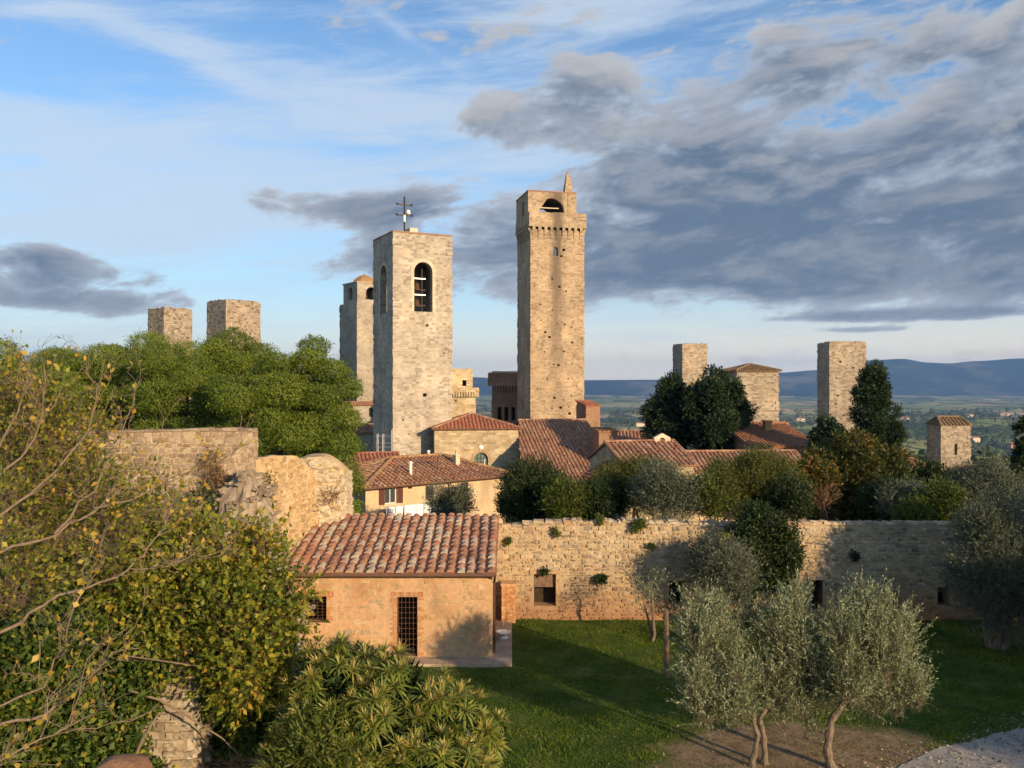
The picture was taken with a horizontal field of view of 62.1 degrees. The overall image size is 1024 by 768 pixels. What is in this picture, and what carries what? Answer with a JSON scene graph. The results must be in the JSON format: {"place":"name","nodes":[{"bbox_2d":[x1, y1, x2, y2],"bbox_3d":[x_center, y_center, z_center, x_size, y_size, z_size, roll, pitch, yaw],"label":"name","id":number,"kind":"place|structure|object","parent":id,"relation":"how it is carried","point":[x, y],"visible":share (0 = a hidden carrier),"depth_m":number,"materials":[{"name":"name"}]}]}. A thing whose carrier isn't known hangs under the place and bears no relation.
{"place":"outdoors","nodes":[
{"label":"outdoors","id":0,"kind":"place"},
{"bbox_2d":[346,449,507,523],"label":"ochre house","id":1,"kind":"structure","parent":0,"point":[398,480],"depth_m":71.15,"materials":[{"name":"tile"}]},
{"bbox_2d":[384,503,433,515],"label":"washing line","id":2,"kind":"object","parent":1,"relation":"attached to","point":[412,509],"visible":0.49,"depth_m":67.08,"materials":[{"name":"fabric"}]},
{"bbox_2d":[350,618,511,666],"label":"paving","id":3,"kind":"structure","parent":0,"point":[501,656],"depth_m":30.55,"materials":[{"name":"stone"}]},
{"bbox_2d":[496,619,510,638],"bbox_3d":[-0.340,9.571,33.209,0.600,0.677,0.618,0,0,0],"label":"washbasin","id":4,"kind":"object","parent":3,"relation":"on","point":[503,633],"visible":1,"depth_m":33.15,"materials":[{"name":"white ceramic"}]},
{"bbox_2d":[501,580,516,622],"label":"brick pier","id":5,"kind":"structure","parent":3,"relation":"on","point":[508,600],"depth_m":35.35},
{"bbox_2d":[0,395,1023,767],"bbox_3d":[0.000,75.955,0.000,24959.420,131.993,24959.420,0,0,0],"label":"ground","id":6,"kind":"structure","parent":0,"point":[738,747],"depth_m":26.87,"materials":[{"name":"plant"}]},
{"bbox_2d":[0,334,53,463],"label":"stone pine","id":7,"kind":"object","parent":6,"relation":"on","point":[3,352],"visible":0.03,"depth_m":60.21,"materials":[{"name":"green plant"}]},
{"bbox_2d":[0,345,133,457],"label":"stone pine","id":8,"kind":"object","parent":6,"relation":"on","point":[74,364],"visible":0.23,"depth_m":56.38,"materials":[{"name":"green plant"}]},
{"bbox_2d":[96,754,152,767],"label":"terracotta pier","id":9,"kind":"structure","parent":6,"relation":"on","point":[128,761],"depth_m":6.37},
{"bbox_2d":[64,329,186,429],"bbox_3d":[-27.885,4.685,61.811,8.950,17.677,10.424,0,0,0],"label":"stone pine","id":10,"kind":"object","parent":6,"relation":"on","point":[106,348],"visible":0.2,"depth_m":60.29,"materials":[{"name":"green plant"}]},
{"bbox_2d":[0,329,272,767],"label":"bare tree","id":11,"kind":"object","parent":6,"relation":"on","point":[46,483],"visible":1,"depth_m":10.87,"materials":[{"name":"green plant"}]},
{"bbox_2d":[10,595,299,767],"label":"ivied wall","id":12,"kind":"structure","parent":6,"relation":"on","point":[181,740],"depth_m":13.71,"materials":[{"name":"stone"}]},
{"bbox_2d":[0,566,292,767],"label":"ivy","id":13,"kind":"object","parent":12,"relation":"attached to","point":[114,740],"visible":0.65,"depth_m":12.65,"materials":[{"name":"green plant"}]},
{"bbox_2d":[0,433,329,737],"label":"elm tree","id":14,"kind":"object","parent":6,"relation":"on","point":[242,660],"visible":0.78,"depth_m":13.57,"materials":[{"name":"green plant"}]},
{"bbox_2d":[147,307,192,428],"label":"ruined tower","id":15,"kind":"structure","parent":6,"relation":"on","point":[176,323],"depth_m":121.57,"materials":[{"name":"stone"}]},
{"bbox_2d":[118,337,248,429],"bbox_3d":[-21.754,5.162,56.847,8.705,16.741,9.390,0,0,-19],"label":"stone pine","id":16,"kind":"object","parent":6,"relation":"on","point":[177,380],"visible":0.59,"depth_m":54.83,"materials":[{"name":"green plant"}]},
{"bbox_2d":[47,427,353,608],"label":"ruined wall","id":17,"kind":"structure","parent":6,"relation":"on","point":[303,481],"depth_m":30.03,"materials":[{"name":"stone"}]},
{"bbox_2d":[192,442,227,474],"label":"wall plant","id":18,"kind":"object","parent":17,"relation":"attached to","point":[212,450],"depth_m":29.77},
{"bbox_2d":[196,462,231,496],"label":"wall plant","id":19,"kind":"object","parent":17,"relation":"attached to","point":[217,479],"depth_m":29.65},
{"bbox_2d":[263,469,282,502],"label":"wall plant","id":20,"kind":"object","parent":17,"relation":"attached to","point":[269,477],"depth_m":30.55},
{"bbox_2d":[317,484,343,510],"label":"wall plant","id":21,"kind":"object","parent":17,"relation":"attached to","point":[333,496],"depth_m":34.82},
{"bbox_2d":[206,299,260,380],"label":"ruined tower","id":22,"kind":"structure","parent":6,"relation":"on","point":[222,315],"depth_m":137.39,"materials":[{"name":"stone"}]},
{"bbox_2d":[183,326,291,445],"bbox_3d":[-19.081,4.647,60.185,8.514,17.776,10.725,0,0,0],"label":"stone pine","id":23,"kind":"object","parent":6,"relation":"on","point":[220,346],"visible":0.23,"depth_m":58.57,"materials":[{"name":"green plant"}]},
{"bbox_2d":[213,470,315,657],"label":"rubble buttress","id":24,"kind":"structure","parent":6,"relation":"on","point":[251,491],"depth_m":28.96,"materials":[{"name":"stone"}]},
{"bbox_2d":[186,477,221,513],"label":"wall plant","id":25,"kind":"object","parent":24,"relation":"attached to","point":[212,491],"depth_m":28.47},
{"bbox_2d":[202,349,343,457],"bbox_3d":[-14.849,5.687,52.990,8.646,15.715,9.489,0,0,0],"label":"stone pine","id":26,"kind":"object","parent":6,"relation":"on","point":[231,394],"visible":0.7,"depth_m":51.24,"materials":[{"name":"green plant"}]},
{"bbox_2d":[269,333,368,455],"bbox_3d":[-12.565,5.098,55.122,6.915,16.816,6.900,0,0,32],"label":"stone pine","id":27,"kind":"object","parent":6,"relation":"on","point":[320,363],"visible":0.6,"depth_m":53.51,"materials":[{"name":"green plant"}]},
{"bbox_2d":[251,695,393,767],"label":"lime bush","id":28,"kind":"object","parent":6,"relation":"on","point":[310,745],"visible":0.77,"depth_m":11.80,"materials":[{"name":"leaves"},{"name":"brown bark"}]},
{"bbox_2d":[314,429,369,515],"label":"stone pine","id":29,"kind":"object","parent":6,"relation":"on","point":[350,452],"visible":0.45,"depth_m":51.86,"materials":[{"name":"green plant"}]},
{"bbox_2d":[339,273,372,402],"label":"cupola tower","id":30,"kind":"structure","parent":6,"relation":"on","point":[356,327],"depth_m":151.34,"materials":[{"name":"grey stone"}]},
{"bbox_2d":[342,401,372,422],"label":"house","id":31,"kind":"structure","parent":6,"relation":"on","point":[365,408],"depth_m":140.88,"materials":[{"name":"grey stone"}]},
{"bbox_2d":[346,423,372,451],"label":"old house","id":32,"kind":"structure","parent":6,"relation":"on","point":[365,432],"depth_m":128.74,"materials":[{"name":"grey stone"}]},
{"bbox_2d":[337,451,399,464],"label":"red roofed house","id":33,"kind":"structure","parent":6,"relation":"on","point":[372,455],"depth_m":91.51,"materials":[{"name":"tile"}]},
{"bbox_2d":[249,630,515,767],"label":"loquat tree","id":34,"kind":"object","parent":6,"relation":"on","point":[386,703],"visible":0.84,"depth_m":12.65,"materials":[{"name":"green plant"}]},
{"bbox_2d":[378,430,392,451],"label":"scaffold","id":35,"kind":"object","parent":6,"relation":"on","point":[383,441],"visible":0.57,"depth_m":100.97,"materials":[{"name":"metal"}]},
{"bbox_2d":[283,513,498,657],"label":"stone shed","id":36,"kind":"structure","parent":6,"relation":"on","point":[424,585],"depth_m":30.80,"materials":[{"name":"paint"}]},
{"bbox_2d":[397,597,416,655],"bbox_3d":[-3.798,8.789,30.867,0.738,2.142,0.095,0,0,0],"label":"barred door","id":37,"kind":"structure","parent":36,"relation":"in","point":[398,627],"depth_m":30.88,"materials":[{"name":"metal"}]},
{"bbox_2d":[373,197,452,454],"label":"bell tower","id":38,"kind":"structure","parent":6,"relation":"on","point":[412,339],"depth_m":112.21,"materials":[{"name":"stone"}]},
{"bbox_2d":[422,478,478,515],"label":"garden olive","id":39,"kind":"object","parent":6,"relation":"on","point":[455,499],"visible":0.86,"depth_m":57.54,"materials":[{"name":"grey plant"}]},
{"bbox_2d":[452,369,478,416],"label":"crenellated house","id":40,"kind":"structure","parent":6,"relation":"on","point":[465,393],"depth_m":124.66,"materials":[{"name":"stone"}]},
{"bbox_2d":[430,412,522,469],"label":"church chapel","id":41,"kind":"structure","parent":6,"relation":"on","point":[475,437],"depth_m":110.31,"materials":[{"name":"stone"}]},
{"bbox_2d":[487,371,517,424],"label":"brick palace","id":42,"kind":"structure","parent":6,"relation":"on","point":[504,385],"depth_m":151.70,"materials":[{"name":"brick"}]},
{"bbox_2d":[492,480,514,522],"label":"slim shrub","id":43,"kind":"object","parent":6,"relation":"on","point":[499,509],"visible":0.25,"depth_m":51.78,"materials":[{"name":"green plant"}]},
{"bbox_2d":[495,447,573,521],"bbox_3d":[1.298,7.163,46.024,4.574,7.489,4.094,0,0,0],"label":"dark bush","id":44,"kind":"object","parent":6,"relation":"on","point":[526,479],"visible":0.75,"depth_m":45.36,"materials":[{"name":"green plant"}]},
{"bbox_2d":[515,171,585,421],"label":"tall tower","id":45,"kind":"structure","parent":6,"relation":"on","point":[550,311],"depth_m":137.20,"materials":[{"name":"stone"}]},
{"bbox_2d":[553,247,556,255],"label":"window pane","id":46,"kind":"structure","parent":45,"relation":"in","point":[554,249],"depth_m":137.27,"materials":[{"name":"grey glass"}]},
{"bbox_2d":[516,418,591,508],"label":"church nave","id":47,"kind":"structure","parent":6,"relation":"on","point":[568,442],"depth_m":110.18,"materials":[{"name":"tile"}]},
{"bbox_2d":[533,474,597,519],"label":"garden shrub","id":48,"kind":"object","parent":6,"relation":"on","point":[566,498],"visible":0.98,"depth_m":42.59,"materials":[{"name":"green plant"}]},
{"bbox_2d":[575,400,600,426],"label":"brick block","id":49,"kind":"structure","parent":6,"relation":"on","point":[589,410],"depth_m":122.36,"materials":[{"name":"red brick"}]},
{"bbox_2d":[560,471,632,520],"bbox_3d":[4.137,7.492,44.151,4.090,6.188,3.865,0,0,19],"label":"dark bush","id":50,"kind":"object","parent":6,"relation":"on","point":[606,503],"visible":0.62,"depth_m":43.08,"materials":[{"name":"green plant"}]},
{"bbox_2d":[591,427,618,451],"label":"dormer house","id":51,"kind":"structure","parent":6,"relation":"on","point":[600,435],"depth_m":104.29,"materials":[{"name":"brick"}]},
{"bbox_2d":[588,458,638,519],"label":"garden shrub","id":52,"kind":"object","parent":6,"relation":"on","point":[622,480],"visible":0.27,"depth_m":44.54,"materials":[{"name":"green plant"}]},
{"bbox_2d":[617,430,645,439],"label":"roofed house","id":53,"kind":"structure","parent":6,"relation":"on","point":[624,434],"depth_m":114.92,"materials":[{"name":"tile"}]},
{"bbox_2d":[595,448,673,518],"bbox_3d":[7.062,7.412,48.100,5.226,7.623,5.055,0,0,20],"label":"tamarisk","id":54,"kind":"object","parent":6,"relation":"on","point":[631,461],"visible":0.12,"depth_m":47.33,"materials":[{"name":"green plant"}]},
{"bbox_2d":[580,433,697,520],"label":"gabled house","id":55,"kind":"structure","parent":6,"relation":"on","point":[666,446],"depth_m":74.20,"materials":[{"name":"tile"}]},
{"bbox_2d":[635,422,644,426],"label":"farmhouse","id":56,"kind":"object","parent":6,"relation":"on","point":[639,424],"visible":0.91,"depth_m":2294.47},
{"bbox_2d":[624,556,691,641],"bbox_3d":[5.640,8.397,32.928,2.518,3.661,2.009,0,0,31],"label":"young olive","id":57,"kind":"object","parent":6,"relation":"on","point":[652,634],"visible":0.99,"depth_m":32.97,"materials":[{"name":"green plant"}]},
{"bbox_2d":[637,369,692,449],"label":"cedar","id":58,"kind":"object","parent":6,"relation":"on","point":[660,412],"visible":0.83,"depth_m":99.76,"materials":[{"name":"green plant"}]},
{"bbox_2d":[663,609,668,678],"bbox_3d":[5.256,8.941,29.010,0.222,2.522,0.222,0,0,22],"label":"wooden post","id":59,"kind":"object","parent":6,"relation":"on","point":[666,657],"visible":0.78,"depth_m":28.94,"materials":[{"name":"brown wood"}]},
{"bbox_2d":[625,453,720,520],"bbox_3d":[7.830,6.981,42.276,4.792,7.316,4.004,0,0,0],"label":"olive bush","id":60,"kind":"object","parent":6,"relation":"on","point":[663,491],"visible":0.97,"depth_m":41.43,"materials":[{"name":"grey plant"}]},
{"bbox_2d":[672,343,707,449],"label":"stone tower","id":61,"kind":"structure","parent":6,"relation":"on","point":[690,361],"depth_m":170.52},
{"bbox_2d":[377,618,1023,767],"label":"grass","id":62,"kind":"structure","parent":6,"relation":"on","point":[976,722],"depth_m":27.18,"materials":[{"name":"plant"}]},
{"bbox_2d":[686,470,734,521],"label":"lime shrub","id":63,"kind":"object","parent":6,"relation":"on","point":[711,506],"visible":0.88,"depth_m":41.19,"materials":[{"name":"green plant"}]},
{"bbox_2d":[657,576,778,767],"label":"olive tree","id":64,"kind":"object","parent":6,"relation":"on","point":[707,638],"visible":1,"depth_m":21.97,"materials":[{"name":"green plant"}]},
{"bbox_2d":[676,363,759,451],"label":"cedar","id":65,"kind":"object","parent":6,"relation":"on","point":[716,407],"visible":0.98,"depth_m":96.05,"materials":[{"name":"green plant"}]},
{"bbox_2d":[675,526,770,623],"bbox_3d":[8.495,7.935,33.945,3.751,4.640,3.512,0,0,0],"label":"grey shrub","id":66,"kind":"object","parent":6,"relation":"on","point":[729,565],"visible":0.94,"depth_m":33.49,"materials":[{"name":"green plant"}]},
{"bbox_2d":[713,528,732,628],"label":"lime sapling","id":67,"kind":"object","parent":6,"relation":"on","point":[724,533],"visible":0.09,"depth_m":34.22,"materials":[{"name":"green plant"}]},
{"bbox_2d":[696,452,751,520],"bbox_3d":[11.066,7.153,45.096,3.642,7.162,3.016,0,0,0],"label":"garden shrub","id":68,"kind":"object","parent":6,"relation":"on","point":[723,476],"visible":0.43,"depth_m":44.72,"materials":[{"name":"green plant"}]},
{"bbox_2d":[686,449,806,521],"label":"long house","id":69,"kind":"structure","parent":6,"relation":"on","point":[699,457],"depth_m":82.19,"materials":[{"name":"tile"}]},
{"bbox_2d":[476,405,1023,466],"bbox_3d":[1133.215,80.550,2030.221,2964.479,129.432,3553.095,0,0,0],"label":"distant woods","id":70,"kind":"object","parent":6,"relation":"on","point":[921,455],"visible":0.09,"depth_m":2261.37,"materials":[{"name":"green plant"}]},
{"bbox_2d":[721,363,781,421],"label":"tower house","id":71,"kind":"structure","parent":6,"relation":"on","point":[761,382],"depth_m":126.43,"materials":[{"name":"stone"}]},
{"bbox_2d":[699,441,818,521],"bbox_3d":[13.297,7.095,47.014,6.982,8.000,5.583,0,0,-34],"label":"green bush","id":72,"kind":"object","parent":6,"relation":"on","point":[759,479],"visible":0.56,"depth_m":46.07,"materials":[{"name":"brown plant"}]},
{"bbox_2d":[495,517,1023,620],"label":"garden wall","id":73,"kind":"structure","parent":6,"relation":"on","point":[577,555],"depth_m":36.03,"materials":[{"name":"stone"}]},
{"bbox_2d":[504,536,512,546],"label":"wall plant","id":74,"kind":"object","parent":73,"relation":"attached to","point":[507,540],"depth_m":35.84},
{"bbox_2d":[538,566,551,576],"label":"wall plant","id":75,"kind":"object","parent":73,"relation":"attached to","point":[544,571],"depth_m":35.81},
{"bbox_2d":[550,526,561,537],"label":"wall plant","id":76,"kind":"object","parent":73,"relation":"attached to","point":[556,533],"depth_m":35.82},
{"bbox_2d":[595,513,605,525],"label":"wall plant","id":77,"kind":"object","parent":73,"relation":"attached to","point":[600,519],"depth_m":35.81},
{"bbox_2d":[592,572,609,584],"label":"wall plant","id":78,"kind":"object","parent":73,"relation":"attached to","point":[601,578],"depth_m":35.78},
{"bbox_2d":[630,515,648,534],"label":"wall plant","id":79,"kind":"object","parent":73,"relation":"attached to","point":[639,524],"depth_m":35.75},
{"bbox_2d":[647,542,656,550],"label":"wall plant","id":80,"kind":"object","parent":73,"relation":"attached to","point":[653,545],"depth_m":35.83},
{"bbox_2d":[848,548,861,562],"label":"wall plant","id":81,"kind":"object","parent":73,"relation":"attached to","point":[855,556],"depth_m":35.80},
{"bbox_2d":[718,497,808,626],"bbox_3d":[10.367,7.430,35.155,4.022,5.639,2.448,0,0,0],"label":"creeper","id":82,"kind":"object","parent":6,"relation":"on","point":[772,532],"visible":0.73,"depth_m":34.73,"materials":[{"name":"green plant"}]},
{"bbox_2d":[729,420,809,457],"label":"brick house","id":83,"kind":"structure","parent":6,"relation":"on","point":[783,434],"depth_m":94.60,"materials":[{"name":"orange tile"}]},
{"bbox_2d":[723,565,846,765],"bbox_3d":[7.448,7.466,22.798,3.647,5.279,3.057,0,0,0],"label":"olive tree","id":84,"kind":"object","parent":6,"relation":"on","point":[784,626],"visible":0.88,"depth_m":22.45,"materials":[{"name":"green plant"}]},
{"bbox_2d":[765,465,821,520],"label":"garden shrub","id":85,"kind":"object","parent":6,"relation":"on","point":[794,499],"visible":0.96,"depth_m":43.71,"materials":[{"name":"green plant"}]},
{"bbox_2d":[569,648,1023,767],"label":"fallen leaves","id":86,"kind":"object","parent":6,"relation":"on","point":[793,712],"visible":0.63,"depth_m":24.78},
{"bbox_2d":[791,441,846,520],"bbox_3d":[17.454,7.319,48.941,3.442,8.168,3.149,0,0,0],"label":"autumn bush","id":87,"kind":"object","parent":6,"relation":"on","point":[820,468],"visible":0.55,"depth_m":48.23,"materials":[{"name":"brown plant"}]},
{"bbox_2d":[805,478,841,520],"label":"brown stalks","id":88,"kind":"object","parent":6,"relation":"on","point":[824,500],"visible":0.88,"depth_m":39.95,"materials":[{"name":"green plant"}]},
{"bbox_2d":[806,413,848,520],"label":"evergreen tree","id":89,"kind":"object","parent":6,"relation":"on","point":[826,426],"visible":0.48,"depth_m":83.50,"materials":[{"name":"green plant"}]},
{"bbox_2d":[817,341,866,431],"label":"stone tower","id":90,"kind":"structure","parent":6,"relation":"on","point":[839,363],"depth_m":139.95,"materials":[{"name":"stone"}]},
{"bbox_2d":[806,426,924,520],"bbox_3d":[21.183,7.277,52.108,7.418,9.450,6.543,0,0,0],"label":"autumn tree","id":91,"kind":"object","parent":6,"relation":"on","point":[856,457],"visible":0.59,"depth_m":50.48,"materials":[{"name":"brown plant"}]},
{"bbox_2d":[789,567,945,767],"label":"olive tree","id":92,"kind":"object","parent":6,"relation":"on","point":[853,655],"visible":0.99,"depth_m":22.02,"materials":[{"name":"green plant"}]},
{"bbox_2d":[842,358,896,446],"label":"cypress","id":93,"kind":"object","parent":6,"relation":"on","point":[871,394],"visible":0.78,"depth_m":85.13,"materials":[{"name":"green plant"}]},
{"bbox_2d":[852,469,912,520],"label":"garden shrub","id":94,"kind":"object","parent":6,"relation":"on","point":[866,504],"visible":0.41,"depth_m":44.88,"materials":[{"name":"green plant"}]},
{"bbox_2d":[884,402,908,455],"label":"cypress","id":95,"kind":"object","parent":6,"relation":"on","point":[896,431],"visible":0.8,"depth_m":79.70,"materials":[{"name":"green plant"}]},
{"bbox_2d":[865,475,935,520],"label":"olive bush","id":96,"kind":"object","parent":6,"relation":"on","point":[903,489],"visible":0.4,"depth_m":43.50,"materials":[{"name":"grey plant"}]},
{"bbox_2d":[884,491,943,520],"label":"yellow shrub","id":97,"kind":"object","parent":6,"relation":"on","point":[908,509],"visible":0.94,"depth_m":38.34,"materials":[{"name":"brown plant"}]},
{"bbox_2d":[903,457,925,466],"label":"garden store","id":98,"kind":"structure","parent":6,"relation":"on","point":[912,458],"depth_m":113.79,"materials":[{"name":"stone"}]},
{"bbox_2d":[820,710,1023,767],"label":"pebbles","id":99,"kind":"object","parent":6,"relation":"on","point":[965,746],"visible":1,"depth_m":23.15,"materials":[{"name":"gravel"}]},
{"bbox_2d":[908,457,964,519],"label":"laurel bush","id":100,"kind":"object","parent":6,"relation":"on","point":[929,469],"visible":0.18,"depth_m":54.38,"materials":[{"name":"green plant"}]},
{"bbox_2d":[910,473,980,520],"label":"garden shrub","id":101,"kind":"object","parent":6,"relation":"on","point":[939,495],"visible":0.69,"depth_m":41.66,"materials":[{"name":"green plant"}]},
{"bbox_2d":[925,415,971,472],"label":"tower house","id":102,"kind":"structure","parent":6,"relation":"on","point":[948,438],"depth_m":124.99,"materials":[{"name":"stone"}]},
{"bbox_2d":[971,436,979,441],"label":"farmhouse","id":103,"kind":"object","parent":6,"relation":"on","point":[976,438],"visible":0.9,"depth_m":1775.46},
{"bbox_2d":[929,479,1023,654],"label":"shaded olive","id":104,"kind":"object","parent":6,"relation":"on","point":[992,531],"visible":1,"depth_m":31.63,"materials":[{"name":"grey plant"}]},
{"bbox_2d":[938,447,1023,518],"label":"olive bush","id":105,"kind":"object","parent":6,"relation":"on","point":[978,475],"visible":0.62,"depth_m":43.31,"materials":[{"name":"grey plant"}]},
{"bbox_2d":[999,412,1012,415],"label":"farmhouse","id":106,"kind":"object","parent":6,"relation":"on","point":[1004,413],"visible":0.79,"depth_m":3293.36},
{"bbox_2d":[1007,442,1014,448],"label":"farmhouse","id":107,"kind":"object","parent":6,"relation":"on","point":[1009,445],"visible":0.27,"depth_m":1648.06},
{"bbox_2d":[1006,415,1023,519],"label":"cypress","id":108,"kind":"object","parent":6,"relation":"on","point":[1017,455],"visible":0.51,"depth_m":69.90,"materials":[{"name":"green plant"}]},
{"bbox_2d":[0,0,1023,379],"label":"sky","id":109,"kind":"structure","parent":0,"point":[760,182],"materials":[{"name":"blue"}]},
{"bbox_2d":[45,358,1023,395],"bbox_3d":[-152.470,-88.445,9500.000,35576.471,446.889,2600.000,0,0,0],"label":"hills","id":110,"kind":"structure","parent":0,"point":[1003,377],"depth_m":9025.57,"materials":[{"name":"blue"}]},
{"bbox_2d":[898,728,1023,767],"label":"gravel path","id":111,"kind":"structure","parent":0,"point":[990,745],"depth_m":22.89,"materials":[{"name":"gravel"}]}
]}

